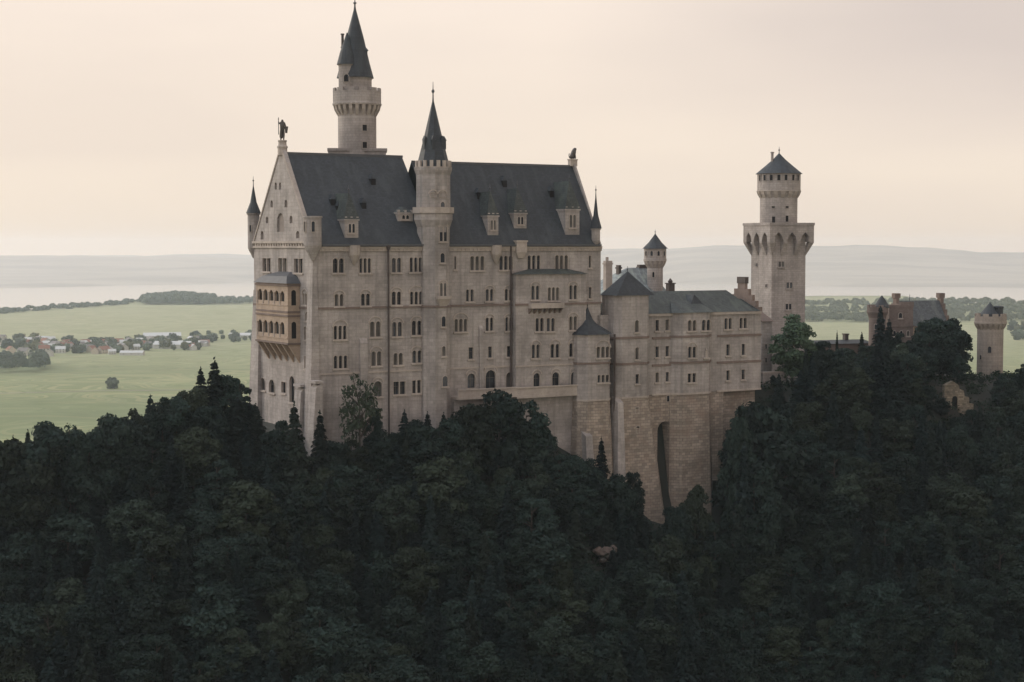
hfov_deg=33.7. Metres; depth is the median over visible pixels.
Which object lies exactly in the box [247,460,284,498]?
broadleaf tree
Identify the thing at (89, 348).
house
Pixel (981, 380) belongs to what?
broadleaf tree
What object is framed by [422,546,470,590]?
broadleaf tree
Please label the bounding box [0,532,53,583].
broadleaf tree
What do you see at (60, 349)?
house
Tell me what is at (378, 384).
window
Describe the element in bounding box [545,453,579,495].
broadleaf tree
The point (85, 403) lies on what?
meadow ground
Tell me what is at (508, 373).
window
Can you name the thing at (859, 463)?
broadleaf tree
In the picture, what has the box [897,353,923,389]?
broadleaf tree
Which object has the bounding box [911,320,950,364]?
broadleaf tree
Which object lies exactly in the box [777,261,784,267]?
window
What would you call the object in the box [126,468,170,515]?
broadleaf tree
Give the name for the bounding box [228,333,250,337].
hall
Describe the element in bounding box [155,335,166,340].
field tree
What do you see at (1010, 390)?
broadleaf tree
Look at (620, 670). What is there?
spruce tree
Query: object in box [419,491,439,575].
spruce tree
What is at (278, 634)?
broadleaf tree
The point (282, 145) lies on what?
knight statue
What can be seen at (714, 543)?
broadleaf tree
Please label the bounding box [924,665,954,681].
broadleaf tree
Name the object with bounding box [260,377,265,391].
window
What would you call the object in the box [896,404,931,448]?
broadleaf tree
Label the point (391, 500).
broadleaf tree
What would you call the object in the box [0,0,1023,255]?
sky
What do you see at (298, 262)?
window
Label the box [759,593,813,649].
broadleaf tree
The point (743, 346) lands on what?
window
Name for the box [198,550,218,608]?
spruce tree
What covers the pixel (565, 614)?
broadleaf tree
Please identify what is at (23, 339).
field tree
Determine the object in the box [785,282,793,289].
window
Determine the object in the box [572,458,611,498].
broadleaf tree
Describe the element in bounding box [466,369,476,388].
window
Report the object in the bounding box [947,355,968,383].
broadleaf tree
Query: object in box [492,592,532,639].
broadleaf tree
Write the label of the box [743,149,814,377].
square tower
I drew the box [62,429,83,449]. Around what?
broadleaf tree
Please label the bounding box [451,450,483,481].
broadleaf tree
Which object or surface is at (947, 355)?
broadleaf tree
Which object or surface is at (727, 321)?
window
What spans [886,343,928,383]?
broadleaf tree
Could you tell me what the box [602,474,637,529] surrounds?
broadleaf tree
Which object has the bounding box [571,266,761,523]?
castle wing
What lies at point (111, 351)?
house
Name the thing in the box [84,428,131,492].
broadleaf tree
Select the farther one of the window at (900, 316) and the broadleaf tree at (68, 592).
the window at (900, 316)
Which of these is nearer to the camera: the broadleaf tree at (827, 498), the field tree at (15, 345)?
the broadleaf tree at (827, 498)
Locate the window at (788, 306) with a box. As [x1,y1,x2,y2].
[784,303,792,310]
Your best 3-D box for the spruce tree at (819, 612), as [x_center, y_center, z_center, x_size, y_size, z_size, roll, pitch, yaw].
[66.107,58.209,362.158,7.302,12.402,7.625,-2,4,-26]
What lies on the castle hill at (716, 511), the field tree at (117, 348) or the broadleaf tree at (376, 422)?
the broadleaf tree at (376, 422)
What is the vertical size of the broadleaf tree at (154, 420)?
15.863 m
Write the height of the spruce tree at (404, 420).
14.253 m
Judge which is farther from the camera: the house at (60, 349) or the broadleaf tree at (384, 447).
the house at (60, 349)
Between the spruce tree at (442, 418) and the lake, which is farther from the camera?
the lake
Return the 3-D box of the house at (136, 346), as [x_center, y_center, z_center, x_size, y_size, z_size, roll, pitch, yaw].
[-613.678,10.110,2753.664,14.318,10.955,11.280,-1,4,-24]
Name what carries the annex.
on the castle hill at (716, 511)
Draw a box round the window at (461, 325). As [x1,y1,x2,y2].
[453,312,468,333]
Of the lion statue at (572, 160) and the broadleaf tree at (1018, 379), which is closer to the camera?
the lion statue at (572, 160)
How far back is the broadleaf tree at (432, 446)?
330.98 m
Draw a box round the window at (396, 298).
[390,287,402,306]
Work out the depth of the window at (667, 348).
375.01 m
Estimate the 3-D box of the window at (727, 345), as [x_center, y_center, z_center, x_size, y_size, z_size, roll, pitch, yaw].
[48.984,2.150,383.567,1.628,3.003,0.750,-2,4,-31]
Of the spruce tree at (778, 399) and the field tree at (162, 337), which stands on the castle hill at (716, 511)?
the spruce tree at (778, 399)
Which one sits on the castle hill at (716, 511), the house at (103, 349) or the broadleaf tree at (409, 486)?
the broadleaf tree at (409, 486)
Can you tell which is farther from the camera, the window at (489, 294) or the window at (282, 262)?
the window at (489, 294)
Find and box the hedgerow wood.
[805,296,1023,321]
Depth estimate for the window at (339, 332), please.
333.46 m
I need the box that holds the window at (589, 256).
[588,255,592,268]
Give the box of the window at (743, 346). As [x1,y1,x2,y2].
[740,343,746,356]
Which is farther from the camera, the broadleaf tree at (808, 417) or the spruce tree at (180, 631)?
the broadleaf tree at (808, 417)
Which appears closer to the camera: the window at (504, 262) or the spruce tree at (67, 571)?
the spruce tree at (67, 571)
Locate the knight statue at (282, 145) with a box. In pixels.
[277,117,287,154]
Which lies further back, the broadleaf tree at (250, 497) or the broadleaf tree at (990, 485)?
the broadleaf tree at (990, 485)
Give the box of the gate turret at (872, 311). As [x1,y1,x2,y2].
[867,296,888,345]
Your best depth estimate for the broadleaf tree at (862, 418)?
382.69 m
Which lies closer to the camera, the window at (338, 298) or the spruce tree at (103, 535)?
the spruce tree at (103, 535)
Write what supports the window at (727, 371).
in the castle wing
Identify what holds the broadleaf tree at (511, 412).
on the castle hill at (716, 511)
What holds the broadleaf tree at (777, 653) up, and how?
on the castle hill at (716, 511)
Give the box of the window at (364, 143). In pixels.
[362,141,367,148]
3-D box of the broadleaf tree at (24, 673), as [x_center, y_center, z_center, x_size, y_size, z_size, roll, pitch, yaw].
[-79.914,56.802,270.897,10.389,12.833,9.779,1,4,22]
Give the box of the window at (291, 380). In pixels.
[288,376,294,404]
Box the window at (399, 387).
[392,381,406,396]
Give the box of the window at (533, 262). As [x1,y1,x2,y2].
[527,255,540,268]
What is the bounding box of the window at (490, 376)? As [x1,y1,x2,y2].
[484,365,497,387]
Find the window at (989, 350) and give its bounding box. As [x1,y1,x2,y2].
[987,346,991,352]
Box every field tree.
[0,340,10,348]
[11,342,19,348]
[12,333,20,340]
[15,339,23,346]
[17,337,26,346]
[30,341,41,350]
[70,339,79,343]
[71,344,79,352]
[76,345,83,352]
[80,344,86,352]
[104,337,116,341]
[105,377,119,388]
[107,340,116,345]
[113,345,121,352]
[124,341,133,348]
[132,338,142,347]
[142,343,149,349]
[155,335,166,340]
[159,341,164,347]
[162,339,172,346]
[167,333,177,340]
[180,341,188,349]
[188,337,198,342]
[194,342,201,349]
[198,336,208,339]
[231,332,239,337]
[1007,324,1013,330]
[1008,320,1017,325]
[1012,332,1022,339]
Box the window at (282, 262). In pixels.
[278,258,286,271]
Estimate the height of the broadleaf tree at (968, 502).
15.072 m
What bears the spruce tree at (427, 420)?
on the castle hill at (716, 511)
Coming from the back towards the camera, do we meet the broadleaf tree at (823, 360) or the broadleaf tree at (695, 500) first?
the broadleaf tree at (823, 360)
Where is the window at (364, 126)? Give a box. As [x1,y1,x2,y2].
[362,124,367,130]
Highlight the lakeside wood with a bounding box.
[0,290,252,313]
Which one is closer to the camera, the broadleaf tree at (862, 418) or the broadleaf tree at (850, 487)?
the broadleaf tree at (850, 487)
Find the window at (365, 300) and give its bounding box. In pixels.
[359,289,371,307]
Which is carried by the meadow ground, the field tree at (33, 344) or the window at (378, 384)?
the field tree at (33, 344)
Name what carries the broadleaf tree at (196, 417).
on the castle hill at (716, 511)
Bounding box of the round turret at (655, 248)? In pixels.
[642,231,667,290]
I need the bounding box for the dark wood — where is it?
[0,349,50,367]
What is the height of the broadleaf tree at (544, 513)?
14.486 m
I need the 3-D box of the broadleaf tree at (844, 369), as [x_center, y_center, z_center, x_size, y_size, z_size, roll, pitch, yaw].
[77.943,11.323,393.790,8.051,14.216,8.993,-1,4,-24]
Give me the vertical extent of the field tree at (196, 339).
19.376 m
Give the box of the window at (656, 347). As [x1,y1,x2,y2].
[654,346,660,358]
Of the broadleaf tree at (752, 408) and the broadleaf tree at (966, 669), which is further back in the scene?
the broadleaf tree at (752, 408)
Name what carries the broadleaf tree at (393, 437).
on the castle hill at (716, 511)
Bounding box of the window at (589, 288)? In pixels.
[588,287,592,299]
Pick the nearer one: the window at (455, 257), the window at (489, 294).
the window at (455, 257)
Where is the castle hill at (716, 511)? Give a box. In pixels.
[20,373,1022,681]
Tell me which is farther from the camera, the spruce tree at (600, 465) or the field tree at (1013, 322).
the field tree at (1013, 322)
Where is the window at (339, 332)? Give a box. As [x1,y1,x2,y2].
[332,319,348,340]
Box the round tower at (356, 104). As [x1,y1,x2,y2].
[327,0,386,154]
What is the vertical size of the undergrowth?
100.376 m
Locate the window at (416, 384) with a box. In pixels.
[411,380,422,394]
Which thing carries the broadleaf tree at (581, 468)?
on the castle hill at (716, 511)
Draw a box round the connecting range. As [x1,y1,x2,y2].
[811,333,867,353]
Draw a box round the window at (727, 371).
[725,370,730,381]
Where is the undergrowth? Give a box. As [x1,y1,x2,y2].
[57,370,1021,680]
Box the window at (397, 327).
[390,317,403,337]
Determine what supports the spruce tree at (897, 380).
on the castle hill at (716, 511)
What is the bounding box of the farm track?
[24,389,190,392]
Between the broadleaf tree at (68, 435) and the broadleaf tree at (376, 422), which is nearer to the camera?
the broadleaf tree at (68, 435)
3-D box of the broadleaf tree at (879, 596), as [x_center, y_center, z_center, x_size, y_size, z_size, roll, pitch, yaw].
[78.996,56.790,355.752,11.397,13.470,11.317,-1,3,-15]
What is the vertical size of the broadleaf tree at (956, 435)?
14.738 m
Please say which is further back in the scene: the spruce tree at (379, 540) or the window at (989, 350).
the window at (989, 350)
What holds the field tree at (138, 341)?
on the meadow ground
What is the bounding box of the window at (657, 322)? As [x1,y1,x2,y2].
[654,319,660,332]
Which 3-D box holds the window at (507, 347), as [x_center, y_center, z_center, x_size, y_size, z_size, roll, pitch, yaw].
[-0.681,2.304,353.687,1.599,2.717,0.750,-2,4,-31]
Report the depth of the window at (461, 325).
347.59 m
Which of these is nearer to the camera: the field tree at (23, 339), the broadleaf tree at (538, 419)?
the broadleaf tree at (538, 419)
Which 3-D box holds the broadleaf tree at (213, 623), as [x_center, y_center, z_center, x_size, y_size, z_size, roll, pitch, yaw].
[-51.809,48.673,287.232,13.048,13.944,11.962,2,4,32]
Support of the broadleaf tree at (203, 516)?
on the castle hill at (716, 511)
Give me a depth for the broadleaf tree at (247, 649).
280.92 m
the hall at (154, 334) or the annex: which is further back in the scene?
the hall at (154, 334)
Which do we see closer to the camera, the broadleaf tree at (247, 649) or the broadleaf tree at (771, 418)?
the broadleaf tree at (247, 649)
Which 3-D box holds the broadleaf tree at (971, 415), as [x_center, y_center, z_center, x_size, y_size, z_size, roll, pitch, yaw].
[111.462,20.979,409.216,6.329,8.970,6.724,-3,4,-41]
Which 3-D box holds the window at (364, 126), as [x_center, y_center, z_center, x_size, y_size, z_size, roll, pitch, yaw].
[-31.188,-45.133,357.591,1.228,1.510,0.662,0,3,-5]
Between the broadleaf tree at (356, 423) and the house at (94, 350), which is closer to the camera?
the broadleaf tree at (356, 423)
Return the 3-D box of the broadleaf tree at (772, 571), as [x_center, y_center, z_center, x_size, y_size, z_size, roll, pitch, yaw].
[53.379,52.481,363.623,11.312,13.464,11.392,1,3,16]
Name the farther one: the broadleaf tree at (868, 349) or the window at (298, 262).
the broadleaf tree at (868, 349)
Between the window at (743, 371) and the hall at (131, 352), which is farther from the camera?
the hall at (131, 352)
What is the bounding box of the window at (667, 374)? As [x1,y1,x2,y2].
[664,372,670,382]
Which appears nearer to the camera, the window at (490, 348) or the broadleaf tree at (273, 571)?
the broadleaf tree at (273, 571)
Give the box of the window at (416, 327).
[410,316,421,336]
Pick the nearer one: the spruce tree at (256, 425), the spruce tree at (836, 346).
the spruce tree at (256, 425)
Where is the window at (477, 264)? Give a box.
[469,255,485,271]
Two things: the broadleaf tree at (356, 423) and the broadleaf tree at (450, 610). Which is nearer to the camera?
the broadleaf tree at (450, 610)
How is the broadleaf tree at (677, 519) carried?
on the castle hill at (716, 511)
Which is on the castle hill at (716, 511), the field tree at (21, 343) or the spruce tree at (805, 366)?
the spruce tree at (805, 366)
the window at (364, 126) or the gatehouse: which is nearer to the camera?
the window at (364, 126)
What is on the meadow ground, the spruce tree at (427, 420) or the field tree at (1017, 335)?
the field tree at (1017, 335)
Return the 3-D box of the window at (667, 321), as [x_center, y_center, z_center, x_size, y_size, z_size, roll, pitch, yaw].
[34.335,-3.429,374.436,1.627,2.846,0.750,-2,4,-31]
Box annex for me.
[761,312,772,371]
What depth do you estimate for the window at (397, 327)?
340.04 m
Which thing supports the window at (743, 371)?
in the castle wing
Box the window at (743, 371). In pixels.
[740,369,746,380]
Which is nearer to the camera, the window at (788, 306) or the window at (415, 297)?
the window at (415, 297)
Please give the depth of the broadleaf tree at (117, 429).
299.67 m
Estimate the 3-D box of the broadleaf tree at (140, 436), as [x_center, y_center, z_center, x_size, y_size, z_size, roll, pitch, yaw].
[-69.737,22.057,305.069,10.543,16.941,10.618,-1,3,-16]
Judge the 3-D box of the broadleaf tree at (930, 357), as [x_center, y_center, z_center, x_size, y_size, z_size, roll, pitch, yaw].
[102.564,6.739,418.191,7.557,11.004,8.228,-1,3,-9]
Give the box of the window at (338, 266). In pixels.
[331,258,345,274]
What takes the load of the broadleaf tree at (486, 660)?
on the castle hill at (716, 511)
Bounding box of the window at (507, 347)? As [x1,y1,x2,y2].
[506,346,512,358]
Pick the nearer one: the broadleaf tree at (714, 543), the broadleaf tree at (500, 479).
the broadleaf tree at (500, 479)
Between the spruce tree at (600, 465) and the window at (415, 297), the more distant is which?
the spruce tree at (600, 465)
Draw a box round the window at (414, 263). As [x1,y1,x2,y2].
[408,257,421,273]
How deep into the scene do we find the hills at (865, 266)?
8682.67 m
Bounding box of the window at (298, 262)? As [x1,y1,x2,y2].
[292,258,302,274]
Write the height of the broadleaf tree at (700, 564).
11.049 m
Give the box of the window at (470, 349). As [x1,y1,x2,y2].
[467,347,474,360]
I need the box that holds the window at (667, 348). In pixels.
[664,345,670,357]
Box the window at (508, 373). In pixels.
[506,372,509,386]
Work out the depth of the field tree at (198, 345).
2752.63 m
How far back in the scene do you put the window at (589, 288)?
363.48 m
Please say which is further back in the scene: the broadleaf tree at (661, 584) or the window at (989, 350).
the window at (989, 350)
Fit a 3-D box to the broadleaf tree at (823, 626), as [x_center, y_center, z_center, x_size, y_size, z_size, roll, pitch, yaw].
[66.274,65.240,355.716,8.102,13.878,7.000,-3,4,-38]
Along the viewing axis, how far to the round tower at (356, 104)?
357.61 m
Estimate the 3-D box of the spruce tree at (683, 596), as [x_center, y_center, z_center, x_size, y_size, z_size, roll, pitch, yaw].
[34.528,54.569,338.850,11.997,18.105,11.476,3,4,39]
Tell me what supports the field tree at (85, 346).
on the meadow ground
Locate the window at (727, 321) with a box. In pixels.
[723,317,733,330]
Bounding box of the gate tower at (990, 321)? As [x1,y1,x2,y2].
[974,302,1006,375]
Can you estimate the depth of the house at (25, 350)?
2616.43 m
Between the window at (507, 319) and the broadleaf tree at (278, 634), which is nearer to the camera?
the broadleaf tree at (278, 634)
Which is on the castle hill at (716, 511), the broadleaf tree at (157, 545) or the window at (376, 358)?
the broadleaf tree at (157, 545)
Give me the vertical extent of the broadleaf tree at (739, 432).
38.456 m
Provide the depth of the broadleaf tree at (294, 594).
291.62 m
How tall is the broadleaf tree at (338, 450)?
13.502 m
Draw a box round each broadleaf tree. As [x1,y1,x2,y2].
[0,438,66,530]
[0,441,53,535]
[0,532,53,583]
[0,553,8,574]
[0,602,52,658]
[0,658,39,681]
[20,420,69,517]
[21,608,68,655]
[30,512,98,573]
[34,577,87,634]
[52,423,94,513]
[56,429,118,515]
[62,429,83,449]
[84,412,142,494]
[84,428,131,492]
[96,416,155,473]
[99,497,166,558]
[121,530,184,582]
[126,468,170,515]
[128,407,153,475]
[138,512,186,558]
[142,396,185,451]
[158,396,191,452]
[162,598,202,647]
[166,426,223,489]
[168,386,208,433]
[176,586,250,645]
[180,405,230,453]
[181,501,228,546]
[188,538,231,586]
[190,459,239,511]
[196,581,245,615]
[206,627,267,674]
[211,479,282,543]
[212,374,242,421]
[229,378,256,418]
[242,480,316,548]
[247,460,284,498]
[249,556,303,612]
[254,420,291,481]
[256,612,294,668]
[262,578,308,630]
[291,675,307,681]
[292,606,355,672]
[302,598,343,639]
[303,663,346,681]
[318,440,356,465]
[322,463,367,513]
[337,622,391,674]
[339,373,382,455]
[344,439,373,487]
[361,429,395,481]
[363,407,382,448]
[371,484,421,552]
[379,432,405,458]
[380,595,432,659]
[384,643,414,661]
[387,546,440,609]
[393,485,415,523]
[399,419,436,459]
[402,426,456,477]
[406,456,471,514]
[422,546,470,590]
[429,426,452,459]
[434,627,470,681]
[435,600,482,646]
[439,418,471,467]
[446,656,487,681]
[449,403,498,477]
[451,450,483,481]
[457,641,507,681]
[476,388,539,479]
[488,466,516,501]
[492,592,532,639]
[503,399,557,478]
[513,497,560,538]
[514,462,558,520]
[515,521,572,587]
[521,604,550,649]
[525,482,575,532]
[525,615,579,671]
[532,425,558,476]
[541,587,589,632]
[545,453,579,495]
[560,455,591,504]
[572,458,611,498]
[591,577,625,624]
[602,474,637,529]
[613,560,657,612]
[623,572,677,611]
[625,471,644,521]
[626,616,677,662]
[638,534,686,578]
[661,506,697,560]
[678,485,714,561]
[686,555,717,596]
[691,522,732,598]
[710,424,826,551]
[715,503,751,584]
[716,416,758,519]
[717,401,795,468]
[718,402,767,498]
[727,464,783,565]
[737,572,778,626]
[748,554,785,599]
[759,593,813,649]
[759,626,802,673]
[767,313,817,381]
[770,375,776,384]
[787,401,831,451]
[807,341,836,369]
[809,350,834,384]
[811,373,860,419]
[813,618,843,676]
[816,450,856,488]
[819,483,842,514]
[825,474,869,511]
[830,359,860,396]
[835,457,873,496]
[835,612,875,649]
[839,402,873,446]
[857,345,873,359]
[857,462,905,508]
[858,578,912,624]
[868,417,916,459]
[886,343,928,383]
[887,332,917,366]
[890,448,921,479]
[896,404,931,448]
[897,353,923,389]
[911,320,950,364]
[911,332,929,350]
[915,346,940,383]
[922,472,964,519]
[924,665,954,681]
[930,317,968,375]
[930,339,961,379]
[933,397,950,415]
[936,483,991,534]
[943,655,995,681]
[944,425,978,469]
[945,318,973,374]
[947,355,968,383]
[950,422,968,445]
[955,488,992,517]
[957,338,972,372]
[960,409,976,436]
[969,474,1013,516]
[978,377,984,383]
[990,378,1018,404]
[1010,364,1023,390]
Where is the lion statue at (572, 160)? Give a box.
[567,148,577,165]
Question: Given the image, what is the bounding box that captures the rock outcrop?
[592,545,616,565]
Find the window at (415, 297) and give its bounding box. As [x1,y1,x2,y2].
[408,285,421,305]
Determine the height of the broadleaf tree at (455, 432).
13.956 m
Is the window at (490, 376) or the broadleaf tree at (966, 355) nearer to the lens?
the window at (490, 376)
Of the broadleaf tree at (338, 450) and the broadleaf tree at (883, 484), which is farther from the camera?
the broadleaf tree at (883, 484)
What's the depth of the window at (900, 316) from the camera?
446.97 m
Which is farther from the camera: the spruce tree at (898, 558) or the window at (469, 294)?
the spruce tree at (898, 558)
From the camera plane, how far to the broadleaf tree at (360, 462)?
326.14 m
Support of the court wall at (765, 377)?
on the castle hill at (716, 511)
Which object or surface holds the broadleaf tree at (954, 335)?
on the castle hill at (716, 511)
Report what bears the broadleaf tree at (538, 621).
on the castle hill at (716, 511)
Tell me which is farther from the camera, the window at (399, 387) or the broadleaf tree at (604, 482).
the broadleaf tree at (604, 482)
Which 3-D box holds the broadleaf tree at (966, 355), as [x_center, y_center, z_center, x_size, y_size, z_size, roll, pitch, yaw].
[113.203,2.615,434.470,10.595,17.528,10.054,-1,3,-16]
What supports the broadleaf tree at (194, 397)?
on the castle hill at (716, 511)
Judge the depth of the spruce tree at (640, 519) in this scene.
346.87 m
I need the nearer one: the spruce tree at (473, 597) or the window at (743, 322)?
the spruce tree at (473, 597)
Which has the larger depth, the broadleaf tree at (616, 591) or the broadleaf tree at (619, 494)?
the broadleaf tree at (619, 494)
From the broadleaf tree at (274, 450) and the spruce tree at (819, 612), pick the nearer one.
the broadleaf tree at (274, 450)
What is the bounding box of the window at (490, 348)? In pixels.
[487,346,493,359]
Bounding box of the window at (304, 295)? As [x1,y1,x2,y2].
[301,289,307,306]
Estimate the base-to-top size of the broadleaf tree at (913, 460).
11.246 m
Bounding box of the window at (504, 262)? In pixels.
[498,255,513,271]
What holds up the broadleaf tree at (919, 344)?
on the castle hill at (716, 511)
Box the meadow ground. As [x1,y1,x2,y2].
[0,296,1023,442]
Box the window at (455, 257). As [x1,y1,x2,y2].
[453,256,457,270]
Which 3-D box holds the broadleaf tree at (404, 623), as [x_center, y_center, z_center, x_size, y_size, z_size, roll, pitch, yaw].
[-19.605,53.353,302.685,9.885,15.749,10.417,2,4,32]
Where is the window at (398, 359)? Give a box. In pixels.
[392,352,404,366]
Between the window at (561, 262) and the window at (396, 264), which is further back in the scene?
the window at (561, 262)
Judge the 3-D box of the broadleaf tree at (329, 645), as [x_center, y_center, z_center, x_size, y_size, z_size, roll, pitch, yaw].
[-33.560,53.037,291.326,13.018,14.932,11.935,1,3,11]
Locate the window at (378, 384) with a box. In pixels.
[372,377,383,397]
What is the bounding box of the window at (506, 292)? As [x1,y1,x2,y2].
[503,285,512,301]
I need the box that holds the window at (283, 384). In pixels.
[280,381,286,394]
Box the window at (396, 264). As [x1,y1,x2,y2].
[390,257,402,273]
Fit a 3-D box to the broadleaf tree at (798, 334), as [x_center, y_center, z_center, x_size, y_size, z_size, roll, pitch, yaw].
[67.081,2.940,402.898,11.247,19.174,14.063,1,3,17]
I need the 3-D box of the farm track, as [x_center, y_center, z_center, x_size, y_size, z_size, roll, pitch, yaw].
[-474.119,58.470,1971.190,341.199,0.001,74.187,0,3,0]
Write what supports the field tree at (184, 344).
on the meadow ground
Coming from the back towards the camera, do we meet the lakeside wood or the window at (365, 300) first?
the lakeside wood
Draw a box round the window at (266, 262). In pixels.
[261,258,270,272]
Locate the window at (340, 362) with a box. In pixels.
[332,355,348,370]
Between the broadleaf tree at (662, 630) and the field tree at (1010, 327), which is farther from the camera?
the field tree at (1010, 327)
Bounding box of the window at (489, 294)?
[484,285,494,302]
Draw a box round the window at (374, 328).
[368,316,382,338]
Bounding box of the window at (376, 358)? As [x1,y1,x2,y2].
[369,346,382,367]
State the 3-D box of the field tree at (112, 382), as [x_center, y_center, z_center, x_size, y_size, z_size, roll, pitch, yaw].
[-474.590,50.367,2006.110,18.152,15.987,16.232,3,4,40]
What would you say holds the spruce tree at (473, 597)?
on the castle hill at (716, 511)
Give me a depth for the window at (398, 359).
340.45 m
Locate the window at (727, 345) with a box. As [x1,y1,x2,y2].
[725,344,731,356]
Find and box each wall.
[761,371,786,383]
[942,381,973,413]
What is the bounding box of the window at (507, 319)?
[504,313,512,332]
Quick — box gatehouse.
[870,293,948,342]
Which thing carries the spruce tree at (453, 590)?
on the castle hill at (716, 511)
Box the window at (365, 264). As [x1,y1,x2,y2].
[358,258,372,274]
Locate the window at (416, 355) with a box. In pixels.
[410,346,421,364]
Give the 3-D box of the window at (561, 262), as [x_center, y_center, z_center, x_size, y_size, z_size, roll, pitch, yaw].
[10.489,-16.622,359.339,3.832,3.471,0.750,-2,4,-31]
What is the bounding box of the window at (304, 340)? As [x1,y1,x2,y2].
[302,326,305,341]
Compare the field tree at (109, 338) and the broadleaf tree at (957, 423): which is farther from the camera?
the field tree at (109, 338)
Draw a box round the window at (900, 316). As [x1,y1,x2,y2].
[897,312,902,318]
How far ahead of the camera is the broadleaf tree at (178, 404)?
310.76 m
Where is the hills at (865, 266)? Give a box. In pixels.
[0,245,1023,287]
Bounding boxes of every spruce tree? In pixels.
[25,429,30,443]
[39,656,61,681]
[46,629,67,681]
[59,555,74,602]
[84,537,108,605]
[89,513,112,571]
[144,394,161,463]
[171,613,195,671]
[194,366,212,405]
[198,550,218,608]
[206,357,230,445]
[246,400,253,425]
[248,403,270,453]
[280,400,311,507]
[308,409,334,474]
[362,511,394,564]
[398,409,411,445]
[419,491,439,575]
[423,411,431,427]
[439,412,453,469]
[440,572,464,631]
[462,576,485,644]
[565,576,594,639]
[588,502,618,557]
[595,436,610,505]
[602,547,621,589]
[612,653,627,681]
[635,506,653,547]
[639,517,652,562]
[673,569,705,650]
[733,441,757,574]
[770,375,786,409]
[790,370,810,407]
[801,348,809,385]
[812,584,832,638]
[835,333,838,349]
[858,332,863,353]
[869,341,888,409]
[871,305,885,350]
[878,340,894,391]
[879,356,916,425]
[881,319,893,348]
[882,518,904,564]
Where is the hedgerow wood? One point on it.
(957, 308)
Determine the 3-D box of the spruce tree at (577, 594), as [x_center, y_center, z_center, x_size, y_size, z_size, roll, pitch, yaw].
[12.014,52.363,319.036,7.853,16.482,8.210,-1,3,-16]
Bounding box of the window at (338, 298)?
[333,290,345,307]
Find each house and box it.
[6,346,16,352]
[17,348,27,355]
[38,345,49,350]
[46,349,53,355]
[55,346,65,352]
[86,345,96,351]
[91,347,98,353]
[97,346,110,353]
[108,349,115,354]
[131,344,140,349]
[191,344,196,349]
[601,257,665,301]
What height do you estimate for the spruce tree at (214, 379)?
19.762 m
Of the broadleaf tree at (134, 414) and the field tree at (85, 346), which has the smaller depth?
the broadleaf tree at (134, 414)
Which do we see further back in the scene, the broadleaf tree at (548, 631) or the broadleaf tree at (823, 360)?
the broadleaf tree at (823, 360)
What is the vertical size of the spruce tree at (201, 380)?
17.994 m
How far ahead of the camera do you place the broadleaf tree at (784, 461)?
367.78 m
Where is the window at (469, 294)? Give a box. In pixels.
[465,289,475,302]
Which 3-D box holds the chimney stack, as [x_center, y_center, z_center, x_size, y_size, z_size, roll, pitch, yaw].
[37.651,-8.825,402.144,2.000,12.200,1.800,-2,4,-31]
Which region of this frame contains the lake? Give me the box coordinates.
[0,282,1023,308]
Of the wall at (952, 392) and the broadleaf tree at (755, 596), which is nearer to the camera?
the broadleaf tree at (755, 596)
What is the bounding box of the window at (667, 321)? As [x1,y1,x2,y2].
[664,319,670,331]
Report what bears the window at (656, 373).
in the castle wing
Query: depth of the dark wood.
2290.92 m
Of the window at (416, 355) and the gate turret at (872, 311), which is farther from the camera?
the gate turret at (872, 311)
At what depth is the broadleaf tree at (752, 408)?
371.87 m
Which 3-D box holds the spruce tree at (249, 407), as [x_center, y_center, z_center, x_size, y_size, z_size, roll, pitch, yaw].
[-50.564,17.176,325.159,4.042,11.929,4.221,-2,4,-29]
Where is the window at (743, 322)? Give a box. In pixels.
[738,317,748,329]
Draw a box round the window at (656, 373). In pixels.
[654,372,660,383]
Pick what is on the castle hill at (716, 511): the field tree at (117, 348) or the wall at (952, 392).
the wall at (952, 392)
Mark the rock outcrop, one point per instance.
(604, 552)
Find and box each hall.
[119,350,144,354]
[143,332,180,337]
[153,341,191,348]
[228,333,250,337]
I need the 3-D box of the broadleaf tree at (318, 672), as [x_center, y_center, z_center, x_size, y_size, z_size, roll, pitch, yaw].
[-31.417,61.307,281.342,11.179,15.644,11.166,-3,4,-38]
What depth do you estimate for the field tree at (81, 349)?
2661.89 m
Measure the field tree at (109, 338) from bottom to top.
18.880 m
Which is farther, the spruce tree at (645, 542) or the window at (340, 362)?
the spruce tree at (645, 542)
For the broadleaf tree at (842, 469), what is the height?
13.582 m
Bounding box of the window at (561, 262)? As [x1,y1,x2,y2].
[555,255,568,268]
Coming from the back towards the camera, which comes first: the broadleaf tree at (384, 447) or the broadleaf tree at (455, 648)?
the broadleaf tree at (384, 447)
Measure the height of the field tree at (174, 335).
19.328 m
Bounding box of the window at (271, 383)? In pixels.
[267,379,274,394]
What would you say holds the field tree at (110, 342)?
on the meadow ground
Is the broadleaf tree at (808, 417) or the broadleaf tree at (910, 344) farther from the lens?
the broadleaf tree at (910, 344)
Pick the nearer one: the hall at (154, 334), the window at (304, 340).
the window at (304, 340)
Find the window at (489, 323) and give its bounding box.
[484,313,494,332]
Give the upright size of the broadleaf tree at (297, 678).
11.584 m
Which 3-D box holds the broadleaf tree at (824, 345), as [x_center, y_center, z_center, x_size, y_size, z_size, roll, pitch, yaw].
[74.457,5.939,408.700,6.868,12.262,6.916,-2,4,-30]
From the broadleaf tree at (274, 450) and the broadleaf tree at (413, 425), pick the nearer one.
the broadleaf tree at (274, 450)
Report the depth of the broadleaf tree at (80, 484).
294.99 m
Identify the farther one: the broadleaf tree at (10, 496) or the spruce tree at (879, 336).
the spruce tree at (879, 336)

